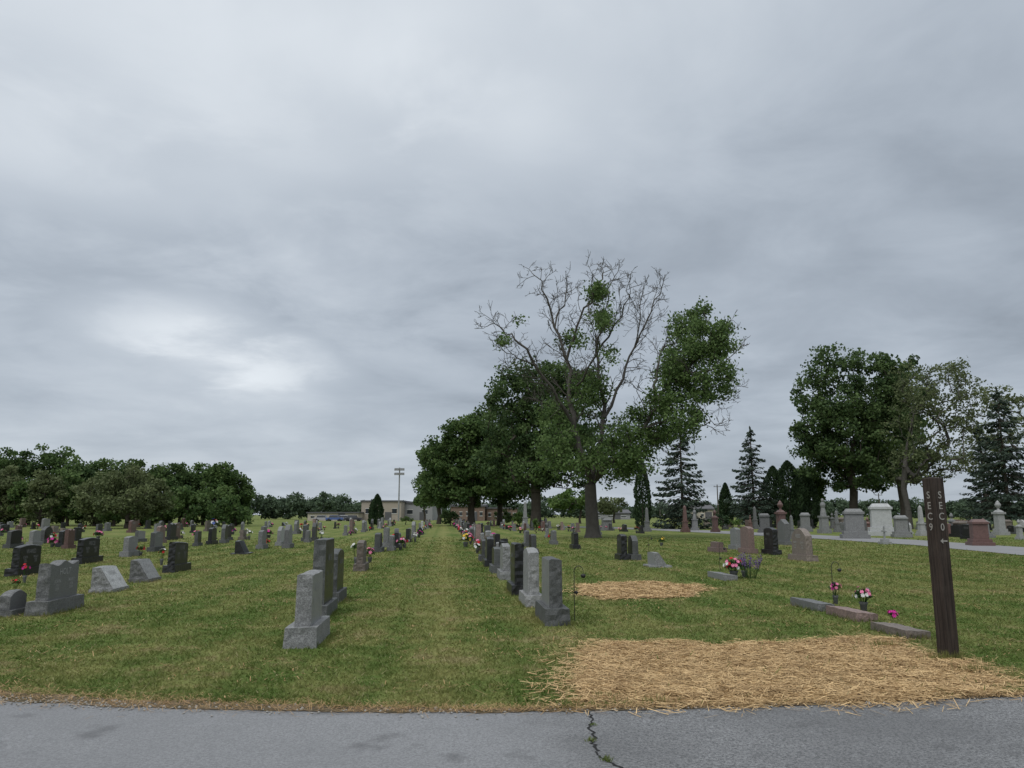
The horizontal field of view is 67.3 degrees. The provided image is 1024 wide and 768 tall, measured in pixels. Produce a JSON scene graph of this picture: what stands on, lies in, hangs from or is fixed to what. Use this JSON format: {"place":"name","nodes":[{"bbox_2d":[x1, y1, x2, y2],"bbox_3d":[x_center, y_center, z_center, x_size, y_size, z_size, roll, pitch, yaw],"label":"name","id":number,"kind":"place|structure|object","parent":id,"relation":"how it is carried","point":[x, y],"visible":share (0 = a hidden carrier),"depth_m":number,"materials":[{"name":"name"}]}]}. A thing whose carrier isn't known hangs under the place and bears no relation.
{"place":"outdoors","nodes":[
{"label":"outdoors","id":0,"kind":"place"},
{"bbox_2d":[306,512,363,520],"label":"warehouse","id":1,"kind":"structure","parent":0,"point":[311,515],"depth_m":205.03,"materials":[{"name":"beige metal"}]},
{"bbox_2d":[361,502,404,520],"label":"walls","id":2,"kind":"structure","parent":0,"point":[388,506],"depth_m":212.29,"materials":[{"name":"beige metal"}]},
{"bbox_2d":[451,507,486,520],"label":"walls","id":3,"kind":"structure","parent":0,"point":[464,510],"depth_m":197.31,"materials":[{"name":"brown brick"}]},
{"bbox_2d":[487,509,516,520],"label":"walls","id":4,"kind":"structure","parent":0,"point":[492,511],"depth_m":202.20,"materials":[{"name":"brown brick"}]},
{"bbox_2d":[0,696,1023,767],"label":"asphalt road","id":5,"kind":"structure","parent":0,"point":[981,734],"depth_m":5.56,"materials":[{"name":"grey asphalt"}]},
{"bbox_2d":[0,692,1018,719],"bbox_3d":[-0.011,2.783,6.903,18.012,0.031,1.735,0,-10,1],"label":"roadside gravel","id":6,"kind":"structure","parent":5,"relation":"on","point":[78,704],"depth_m":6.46,"materials":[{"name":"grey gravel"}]},
{"bbox_2d":[0,515,1023,761],"bbox_3d":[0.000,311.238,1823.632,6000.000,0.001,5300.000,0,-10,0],"label":"ground","id":7,"kind":"structure","parent":0,"point":[441,530],"depth_m":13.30,"materials":[{"name":"green plant"}]},
{"bbox_2d":[2,530,23,548],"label":"headstone","id":8,"kind":"object","parent":7,"relation":"on","point":[14,538],"visible":0.93,"depth_m":37.17,"materials":[{"name":"stone"}]},
{"bbox_2d":[0,589,26,616],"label":"headstone","id":9,"kind":"object","parent":7,"relation":"on","point":[12,602],"visible":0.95,"depth_m":12.33,"materials":[{"name":"grey stone"}]},
{"bbox_2d":[4,544,41,576],"bbox_3d":[-13.142,4.751,20.826,0.354,0.804,1.464,1,-10,-5],"label":"headstone","id":10,"kind":"object","parent":7,"relation":"on","point":[29,555],"visible":0.92,"depth_m":20.54,"materials":[{"name":"black stone"}]},
{"bbox_2d":[26,530,42,544],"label":"headstone","id":11,"kind":"object","parent":7,"relation":"on","point":[34,537],"visible":0.94,"depth_m":40.22,"materials":[{"name":"grey stone"}]},
{"bbox_2d":[41,526,52,543],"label":"headstone","id":12,"kind":"object","parent":7,"relation":"on","point":[46,531],"visible":0.7,"depth_m":43.50,"materials":[{"name":"stone"}]},
{"bbox_2d":[24,560,83,615],"bbox_3d":[-7.663,3.400,12.983,0.354,0.842,1.328,1,-10,-5],"label":"headstone","id":13,"kind":"object","parent":7,"relation":"on","point":[57,584],"visible":1,"depth_m":12.71,"materials":[{"name":"grey stone"}]},
{"bbox_2d":[61,529,75,548],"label":"headstone","id":14,"kind":"object","parent":7,"relation":"on","point":[69,537],"visible":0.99,"depth_m":36.66,"materials":[{"name":"red stone"}]},
{"bbox_2d":[71,537,102,563],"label":"headstone","id":15,"kind":"object","parent":7,"relation":"on","point":[88,548],"visible":0.96,"depth_m":25.72,"materials":[{"name":"black stone"}]},
{"bbox_2d":[88,565,128,592],"bbox_3d":[-8.540,4.131,16.359,0.498,0.531,0.897,1,-10,-5],"label":"headstone","id":16,"kind":"object","parent":7,"relation":"on","point":[107,578],"visible":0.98,"depth_m":16.01,"materials":[{"name":"grey stone"}]},
{"bbox_2d":[66,461,177,527],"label":"crabapple tree","id":17,"kind":"object","parent":7,"relation":"on","point":[146,497],"visible":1,"depth_m":89.84,"materials":[{"name":"green plant"}]},
{"bbox_2d":[0,443,255,526],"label":"woodland","id":18,"kind":"object","parent":7,"relation":"on","point":[219,493],"visible":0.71,"depth_m":108.52,"materials":[{"name":"green plant"}]},
{"bbox_2d":[119,536,138,556],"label":"headstone","id":19,"kind":"object","parent":7,"relation":"on","point":[130,544],"visible":0.95,"depth_m":29.66,"materials":[{"name":"grey stone"}]},
{"bbox_2d":[128,559,161,582],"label":"headstone","id":20,"kind":"object","parent":7,"relation":"on","point":[141,570],"visible":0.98,"depth_m":18.45,"materials":[{"name":"grey stone"}]},
{"bbox_2d":[146,531,164,551],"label":"headstone","id":21,"kind":"object","parent":7,"relation":"on","point":[156,540],"visible":0.97,"depth_m":33.86,"materials":[{"name":"stone"}]},
{"bbox_2d":[165,523,177,539],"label":"headstone","id":22,"kind":"object","parent":7,"relation":"on","point":[171,530],"visible":0.99,"depth_m":49.05,"materials":[{"name":"black stone"}]},
{"bbox_2d":[162,542,190,572],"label":"headstone","id":23,"kind":"object","parent":7,"relation":"on","point":[177,556],"visible":1,"depth_m":21.77,"materials":[{"name":"black stone"}]},
{"bbox_2d":[205,528,217,544],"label":"headstone","id":24,"kind":"object","parent":7,"relation":"on","point":[212,536],"visible":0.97,"depth_m":41.80,"materials":[{"name":"black stone"}]},
{"bbox_2d":[219,524,228,542],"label":"headstone","id":25,"kind":"object","parent":7,"relation":"on","point":[224,534],"visible":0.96,"depth_m":43.71,"materials":[{"name":"stone"}]},
{"bbox_2d":[230,540,252,554],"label":"headstone","id":26,"kind":"object","parent":7,"relation":"on","point":[241,547],"visible":0.98,"depth_m":31.47,"materials":[{"name":"black stone"}]},
{"bbox_2d":[255,530,267,548],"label":"headstone","id":27,"kind":"object","parent":7,"relation":"on","point":[262,538],"visible":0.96,"depth_m":36.27,"materials":[{"name":"grey stone"}]},
{"bbox_2d":[275,526,284,545],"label":"headstone","id":28,"kind":"object","parent":7,"relation":"on","point":[280,535],"visible":0.88,"depth_m":40.05,"materials":[{"name":"grey stone"}]},
{"bbox_2d":[281,525,293,547],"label":"headstone","id":29,"kind":"object","parent":7,"relation":"on","point":[288,536],"visible":0.96,"depth_m":37.23,"materials":[{"name":"grey stone"}]},
{"bbox_2d":[283,570,329,648],"bbox_3d":[-2.623,2.872,9.953,0.403,0.869,1.179,1,-10,-5],"label":"headstone","id":30,"kind":"object","parent":7,"relation":"on","point":[309,626],"visible":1,"depth_m":9.55,"materials":[{"name":"grey stone"}]},
{"bbox_2d":[313,538,337,615],"bbox_3d":[-3.091,3.145,12.599,0.354,1.216,1.271,1,-10,-5],"label":"headstone","id":31,"kind":"object","parent":7,"relation":"on","point":[323,557],"visible":0.63,"depth_m":12.27,"materials":[{"name":"stone"}]},
{"bbox_2d":[333,548,346,602],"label":"headstone","id":32,"kind":"object","parent":7,"relation":"on","point":[339,591],"visible":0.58,"depth_m":14.27,"materials":[{"name":"stone"}]},
{"bbox_2d":[353,540,368,571],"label":"headstone","id":33,"kind":"object","parent":7,"relation":"on","point":[361,563],"visible":1,"depth_m":22.14,"materials":[{"name":"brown stone"}]},
{"bbox_2d":[370,493,384,524],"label":"arborvitae","id":34,"kind":"object","parent":7,"relation":"on","point":[376,505],"visible":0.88,"depth_m":117.90,"materials":[{"name":"green plant"}]},
{"bbox_2d":[373,533,384,552],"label":"headstone","id":35,"kind":"object","parent":7,"relation":"on","point":[378,547],"visible":0.91,"depth_m":33.15,"materials":[{"name":"stone"}]},
{"bbox_2d":[382,527,389,546],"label":"headstone","id":36,"kind":"object","parent":7,"relation":"on","point":[386,534],"visible":0.83,"depth_m":38.43,"materials":[{"name":"grey stone"}]},
{"bbox_2d":[413,493,429,521],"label":"young tree","id":37,"kind":"object","parent":7,"relation":"on","point":[421,503],"visible":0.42,"depth_m":171.71,"materials":[{"name":"green plant"}]},
{"bbox_2d":[404,502,441,519],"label":"school gymnasium","id":38,"kind":"structure","parent":7,"relation":"on","point":[413,511],"depth_m":219.01,"materials":[{"name":"beige"}]},
{"bbox_2d":[411,448,465,523],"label":"maple tree","id":39,"kind":"object","parent":7,"relation":"on","point":[439,518],"visible":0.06,"depth_m":132.91,"materials":[{"name":"green plant"}]},
{"bbox_2d":[440,509,462,524],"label":"shrub","id":40,"kind":"object","parent":7,"relation":"on","point":[445,515],"visible":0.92,"depth_m":115.50,"materials":[{"name":"green plant"}]},
{"bbox_2d":[412,409,509,525],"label":"maple tree","id":41,"kind":"object","parent":7,"relation":"on","point":[453,482],"visible":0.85,"depth_m":109.65,"materials":[{"name":"green plant"}]},
{"bbox_2d":[482,536,493,566],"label":"headstone","id":42,"kind":"object","parent":7,"relation":"on","point":[489,545],"visible":0.76,"depth_m":24.09,"materials":[{"name":"black stone"}]},
{"bbox_2d":[489,547,499,573],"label":"headstone","id":43,"kind":"object","parent":7,"relation":"on","point":[494,565],"visible":0.83,"depth_m":21.40,"materials":[{"name":"stone"}]},
{"bbox_2d":[497,543,510,579],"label":"headstone","id":44,"kind":"object","parent":7,"relation":"on","point":[503,571],"visible":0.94,"depth_m":19.28,"materials":[{"name":"grey stone"}]},
{"bbox_2d":[476,404,542,524],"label":"maple tree","id":45,"kind":"object","parent":7,"relation":"on","point":[500,501],"visible":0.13,"depth_m":115.85,"materials":[{"name":"green plant"}]},
{"bbox_2d":[0,689,1023,712],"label":"dirt verge","id":46,"kind":"structure","parent":7,"relation":"on","point":[323,708],"depth_m":6.47,"materials":[{"name":"brown soil"}]},
{"bbox_2d":[507,542,523,595],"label":"headstone","id":47,"kind":"object","parent":7,"relation":"on","point":[514,584],"visible":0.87,"depth_m":15.62,"materials":[{"name":"black stone"}]},
{"bbox_2d":[36,491,1023,518],"bbox_3d":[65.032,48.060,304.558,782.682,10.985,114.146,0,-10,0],"label":"distant treeline","id":48,"kind":"object","parent":7,"relation":"on","point":[289,506],"visible":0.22,"depth_m":317.30,"materials":[{"name":"green plant"}]},
{"bbox_2d":[519,547,541,607],"bbox_3d":[0.345,3.494,14.037,0.354,1.010,1.142,1,-10,-5],"label":"headstone","id":49,"kind":"object","parent":7,"relation":"on","point":[529,594],"visible":0.98,"depth_m":13.65,"materials":[{"name":"stone"}]},
{"bbox_2d":[469,355,608,527],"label":"maple tree","id":50,"kind":"object","parent":7,"relation":"on","point":[496,446],"visible":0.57,"depth_m":94.77,"materials":[{"name":"green plant"}]},
{"bbox_2d":[535,556,570,625],"bbox_3d":[0.611,3.159,11.864,0.384,0.944,1.248,1,-10,-5],"label":"headstone","id":51,"kind":"object","parent":7,"relation":"on","point":[550,607],"visible":1,"depth_m":11.44,"materials":[{"name":"stone"}]},
{"bbox_2d":[547,488,584,523],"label":"young tree","id":52,"kind":"object","parent":7,"relation":"on","point":[571,501],"visible":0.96,"depth_m":137.39,"materials":[{"name":"green plant"}]},
{"bbox_2d":[569,532,580,548],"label":"headstone","id":53,"kind":"object","parent":7,"relation":"on","point":[574,544],"visible":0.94,"depth_m":36.23,"materials":[{"name":"black stone"}]},
{"bbox_2d":[475,251,750,537],"bbox_3d":[7.359,0.151,55.790,20.135,21.713,13.038,0,-10,0],"label":"half dead tree","id":54,"kind":"object","parent":7,"relation":"on","point":[674,366],"visible":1,"depth_m":53.65,"materials":[{"name":"green plant"}]},
{"bbox_2d":[597,497,628,522],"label":"young tree","id":55,"kind":"object","parent":7,"relation":"on","point":[605,506],"visible":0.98,"depth_m":146.99,"materials":[{"name":"green plant"}]},
{"bbox_2d":[614,534,629,559],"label":"headstone","id":56,"kind":"object","parent":7,"relation":"on","point":[621,554],"visible":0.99,"depth_m":27.48,"materials":[{"name":"black stone"}]},
{"bbox_2d":[627,535,641,559],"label":"headstone","id":57,"kind":"object","parent":7,"relation":"on","point":[633,547],"visible":0.94,"depth_m":27.46,"materials":[{"name":"stone"}]},
{"bbox_2d":[562,580,715,599],"bbox_3d":[2.770,4.394,16.497,3.557,0.107,4.517,0,-10,0],"label":"straw patch","id":58,"kind":"object","parent":7,"relation":"on","point":[651,591],"visible":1,"depth_m":16.27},
{"bbox_2d":[633,463,651,528],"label":"arborvitae","id":59,"kind":"object","parent":7,"relation":"on","point":[642,497],"visible":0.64,"depth_m":88.62,"materials":[{"name":"green plant"}]},
{"bbox_2d":[643,552,671,567],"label":"headstone","id":60,"kind":"object","parent":7,"relation":"on","point":[655,559],"visible":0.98,"depth_m":23.64,"materials":[{"name":"grey stone"}]},
{"bbox_2d":[650,423,711,528],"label":"spruce tree","id":61,"kind":"object","parent":7,"relation":"on","point":[682,502],"visible":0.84,"depth_m":86.81,"materials":[{"name":"green plant"}]},
{"bbox_2d":[680,505,690,531],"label":"obelisk monument","id":62,"kind":"object","parent":7,"relation":"on","point":[684,528],"visible":0.95,"depth_m":70.67,"materials":[{"name":"red stone"}]},
{"bbox_2d":[710,509,719,531],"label":"urn monument","id":63,"kind":"object","parent":7,"relation":"on","point":[714,518],"visible":0.96,"depth_m":70.67,"materials":[{"name":"red stone"}]},
{"bbox_2d":[707,541,726,552],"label":"headstone","id":64,"kind":"object","parent":7,"relation":"on","point":[715,546],"visible":0.94,"depth_m":33.09,"materials":[{"name":"pink stone"}]},
{"bbox_2d":[708,514,729,529],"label":"shrub","id":65,"kind":"object","parent":7,"relation":"on","point":[723,520],"visible":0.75,"depth_m":82.49,"materials":[{"name":"green plant"}]},
{"bbox_2d":[707,571,737,580],"bbox_3d":[5.320,4.853,19.473,0.350,0.149,1.216,1,-10,-5],"label":"flat grave marker","id":66,"kind":"object","parent":7,"relation":"on","point":[721,576],"visible":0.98,"depth_m":19.10,"materials":[{"name":"grey stone"}]},
{"bbox_2d":[718,482,733,525],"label":"arborvitae","id":67,"kind":"object","parent":7,"relation":"on","point":[725,493],"visible":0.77,"depth_m":102.40,"materials":[{"name":"green plant"}]},
{"bbox_2d":[723,557,743,574],"bbox_3d":[5.630,4.663,19.549,0.522,0.549,0.523,-3,-10,19],"label":"flower bouquet","id":68,"kind":"object","parent":7,"relation":"on","point":[731,564],"visible":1,"depth_m":19.45,"materials":[{"name":"pink plant"}]},
{"bbox_2d":[728,528,740,549],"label":"headstone","id":69,"kind":"object","parent":7,"relation":"on","point":[735,541],"visible":0.94,"depth_m":35.69,"materials":[{"name":"grey stone"}]},
{"bbox_2d":[738,526,757,553],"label":"headstone","id":70,"kind":"object","parent":7,"relation":"on","point":[747,539],"visible":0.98,"depth_m":32.14,"materials":[{"name":"pink stone"}]},
{"bbox_2d":[737,552,761,578],"bbox_3d":[6.056,4.598,19.489,0.768,0.661,0.682,2,-10,-11],"label":"lavender plant","id":71,"kind":"object","parent":7,"relation":"on","point":[750,566],"visible":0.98,"depth_m":19.52,"materials":[{"name":"purple plant"}]},
{"bbox_2d":[723,426,786,527],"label":"spruce tree","id":72,"kind":"object","parent":7,"relation":"on","point":[751,500],"visible":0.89,"depth_m":96.93,"materials":[{"name":"green plant"}]},
{"bbox_2d":[757,513,769,532],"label":"family monument","id":73,"kind":"object","parent":7,"relation":"on","point":[764,520],"visible":0.8,"depth_m":68.62,"materials":[{"name":"grey stone"}]},
{"bbox_2d":[761,527,781,554],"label":"headstone","id":74,"kind":"object","parent":7,"relation":"on","point":[771,547],"visible":0.98,"depth_m":31.14,"materials":[{"name":"black stone"}]},
{"bbox_2d":[520,632,1023,718],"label":"straw patch","id":75,"kind":"object","parent":7,"relation":"on","point":[803,680],"visible":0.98,"depth_m":7.70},
{"bbox_2d":[760,465,789,526],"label":"arborvitae","id":76,"kind":"object","parent":7,"relation":"on","point":[772,473],"visible":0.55,"depth_m":98.35,"materials":[{"name":"green plant"}]},
{"bbox_2d":[774,500,786,532],"bbox_3d":[21.340,10.610,61.086,0.928,2.729,0.928,1,-10,-5],"label":"urn monument","id":77,"kind":"object","parent":7,"relation":"on","point":[780,513],"visible":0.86,"depth_m":61.00,"materials":[{"name":"red stone"}]},
{"bbox_2d":[777,519,791,544],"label":"headstone","id":78,"kind":"object","parent":7,"relation":"on","point":[783,528],"visible":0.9,"depth_m":41.00,"materials":[{"name":"grey stone"}]},
{"bbox_2d":[769,460,808,525],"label":"arborvitae","id":79,"kind":"object","parent":7,"relation":"on","point":[787,469],"visible":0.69,"depth_m":97.77,"materials":[{"name":"green plant"}]},
{"bbox_2d":[565,526,1023,554],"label":"cemetery lane","id":80,"kind":"structure","parent":7,"relation":"on","point":[1005,549],"depth_m":44.21,"materials":[{"name":"grey asphalt"}]},
{"bbox_2d":[788,528,818,561],"bbox_3d":[10.287,5.686,27.307,0.442,1.129,1.516,1,-10,-5],"label":"headstone","id":81,"kind":"object","parent":7,"relation":"on","point":[802,547],"visible":1,"depth_m":27.01,"materials":[{"name":"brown stone"}]},
{"bbox_2d":[788,468,820,526],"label":"arborvitae","id":82,"kind":"object","parent":7,"relation":"on","point":[815,499],"visible":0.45,"depth_m":98.93,"materials":[{"name":"green plant"}]},
{"bbox_2d":[799,513,812,531],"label":"family monument","id":83,"kind":"object","parent":7,"relation":"on","point":[805,520],"visible":0.82,"depth_m":73.55,"materials":[{"name":"grey stone"}]},
{"bbox_2d":[794,466,829,516],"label":"young tree","id":84,"kind":"object","parent":7,"relation":"on","point":[820,484],"visible":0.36,"depth_m":101.42,"materials":[{"name":"green plant"}]},
{"bbox_2d":[790,597,834,611],"bbox_3d":[5.204,3.817,13.352,0.340,0.143,0.989,1,-10,-5],"label":"flat grave marker","id":85,"kind":"object","parent":7,"relation":"on","point":[812,603],"visible":0.86,"depth_m":13.15,"materials":[{"name":"grey stone"}]},
{"bbox_2d":[817,498,831,532],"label":"statue monument","id":86,"kind":"object","parent":7,"relation":"on","point":[823,523],"visible":0.99,"depth_m":66.70,"materials":[{"name":"stone"}]},
{"bbox_2d":[826,605,877,621],"bbox_3d":[5.326,3.603,12.091,0.340,0.144,0.992,1,-10,-5],"label":"flat grave marker","id":87,"kind":"object","parent":7,"relation":"on","point":[856,614],"visible":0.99,"depth_m":11.84,"materials":[{"name":"pink stone"}]},
{"bbox_2d":[839,509,870,538],"bbox_3d":[23.183,9.466,52.151,1.755,1.994,1.140,-2,-10,13],"label":"family monument","id":88,"kind":"object","parent":7,"relation":"on","point":[854,527],"visible":1,"depth_m":51.84,"materials":[{"name":"grey stone"}]},
{"bbox_2d":[786,341,924,508],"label":"maple tree","id":89,"kind":"object","parent":7,"relation":"on","point":[824,446],"visible":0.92,"depth_m":96.53,"materials":[{"name":"green plant"}]},
{"bbox_2d":[852,586,873,610],"bbox_3d":[5.916,3.615,12.959,0.337,0.411,0.341,0,-10,0],"label":"flower bouquet","id":90,"kind":"object","parent":7,"relation":"on","point":[862,593],"visible":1,"depth_m":12.90,"materials":[{"name":"pink plant"}]},
{"bbox_2d":[867,503,893,535],"bbox_3d":[28.339,10.416,59.090,2.160,2.444,1.140,-2,-10,13],"label":"family monument","id":91,"kind":"object","parent":7,"relation":"on","point":[880,515],"visible":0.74,"depth_m":58.80,"materials":[{"name":"white stone"}]},
{"bbox_2d":[859,354,939,514],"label":"maple tree","id":92,"kind":"object","parent":7,"relation":"on","point":[914,362],"visible":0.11,"depth_m":110.56,"materials":[{"name":"green plant"}]},
{"bbox_2d":[870,621,930,638],"bbox_3d":[5.263,3.339,10.447,0.340,0.114,0.887,1,-10,-5],"label":"flat grave marker","id":93,"kind":"object","parent":7,"relation":"on","point":[899,629],"visible":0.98,"depth_m":10.29,"materials":[{"name":"grey stone"}]},
{"bbox_2d":[890,515,912,537],"bbox_3d":[27.835,10.185,55.072,1.215,1.554,1.140,-2,-10,13],"label":"family monument","id":94,"kind":"object","parent":7,"relation":"on","point":[900,523],"visible":0.96,"depth_m":54.78,"materials":[{"name":"grey stone"}]},
{"bbox_2d":[915,505,926,535],"bbox_3d":[31.400,10.465,59.082,0.703,2.344,0.703,1,-10,-5],"label":"obelisk monument","id":95,"kind":"object","parent":7,"relation":"on","point":[921,531],"visible":0.88,"depth_m":58.92,"materials":[{"name":"stone"}]},
{"bbox_2d":[879,357,998,528],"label":"ash tree","id":96,"kind":"object","parent":7,"relation":"on","point":[908,475],"visible":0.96,"depth_m":87.73,"materials":[{"name":"green plant"}]},
{"bbox_2d":[922,477,959,657],"bbox_3d":[4.934,2.097,8.858,0.164,2.031,0.163,3,-10,-15],"label":"section marker post","id":97,"kind":"object","parent":7,"relation":"on","point":[940,568],"visible":0.98,"depth_m":8.81,"materials":[{"name":"brown wood"}]},
{"bbox_2d":[949,525,961,536],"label":"headstone","id":98,"kind":"object","parent":7,"relation":"on","point":[956,530],"visible":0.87,"depth_m":55.44,"materials":[{"name":"black stone"}]},
{"bbox_2d":[965,519,995,545],"bbox_3d":[24.442,7.768,40.268,1.080,1.363,1.140,-2,-10,13],"label":"family monument","id":99,"kind":"object","parent":7,"relation":"on","point":[978,532],"visible":0.95,"depth_m":39.99,"materials":[{"name":"pink stone"}]},
{"bbox_2d":[951,383,1023,492],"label":"ash tree","id":100,"kind":"object","parent":7,"relation":"on","point":[1016,400],"visible":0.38,"depth_m":115.23,"materials":[{"name":"plant"}]},
{"bbox_2d":[954,423,1020,519],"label":"spruce tree","id":101,"kind":"object","parent":7,"relation":"on","point":[977,449],"visible":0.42,"depth_m":95.45,"materials":[{"name":"green plant"}]},
{"bbox_2d":[954,386,1023,524],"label":"spruce tree","id":102,"kind":"object","parent":7,"relation":"on","point":[1004,457],"visible":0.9,"depth_m":81.57,"materials":[{"name":"green plant"}]},
{"bbox_2d":[991,500,1010,534],"bbox_3d":[38.673,10.610,61.086,0.928,2.729,0.928,1,-10,-5],"label":"urn monument","id":103,"kind":"object","parent":7,"relation":"on","point":[999,522],"visible":0.99,"depth_m":60.82,"materials":[{"name":"stone"}]},
{"bbox_2d":[1014,519,1023,539],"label":"urn monument","id":104,"kind":"object","parent":7,"relation":"on","point":[1019,533],"visible":1,"depth_m":50.20,"materials":[{"name":"stone"}]},
{"bbox_2d":[0,0,1023,514],"label":"sky","id":105,"kind":"structure","parent":0,"point":[267,239],"materials":[{"name":"grey"}]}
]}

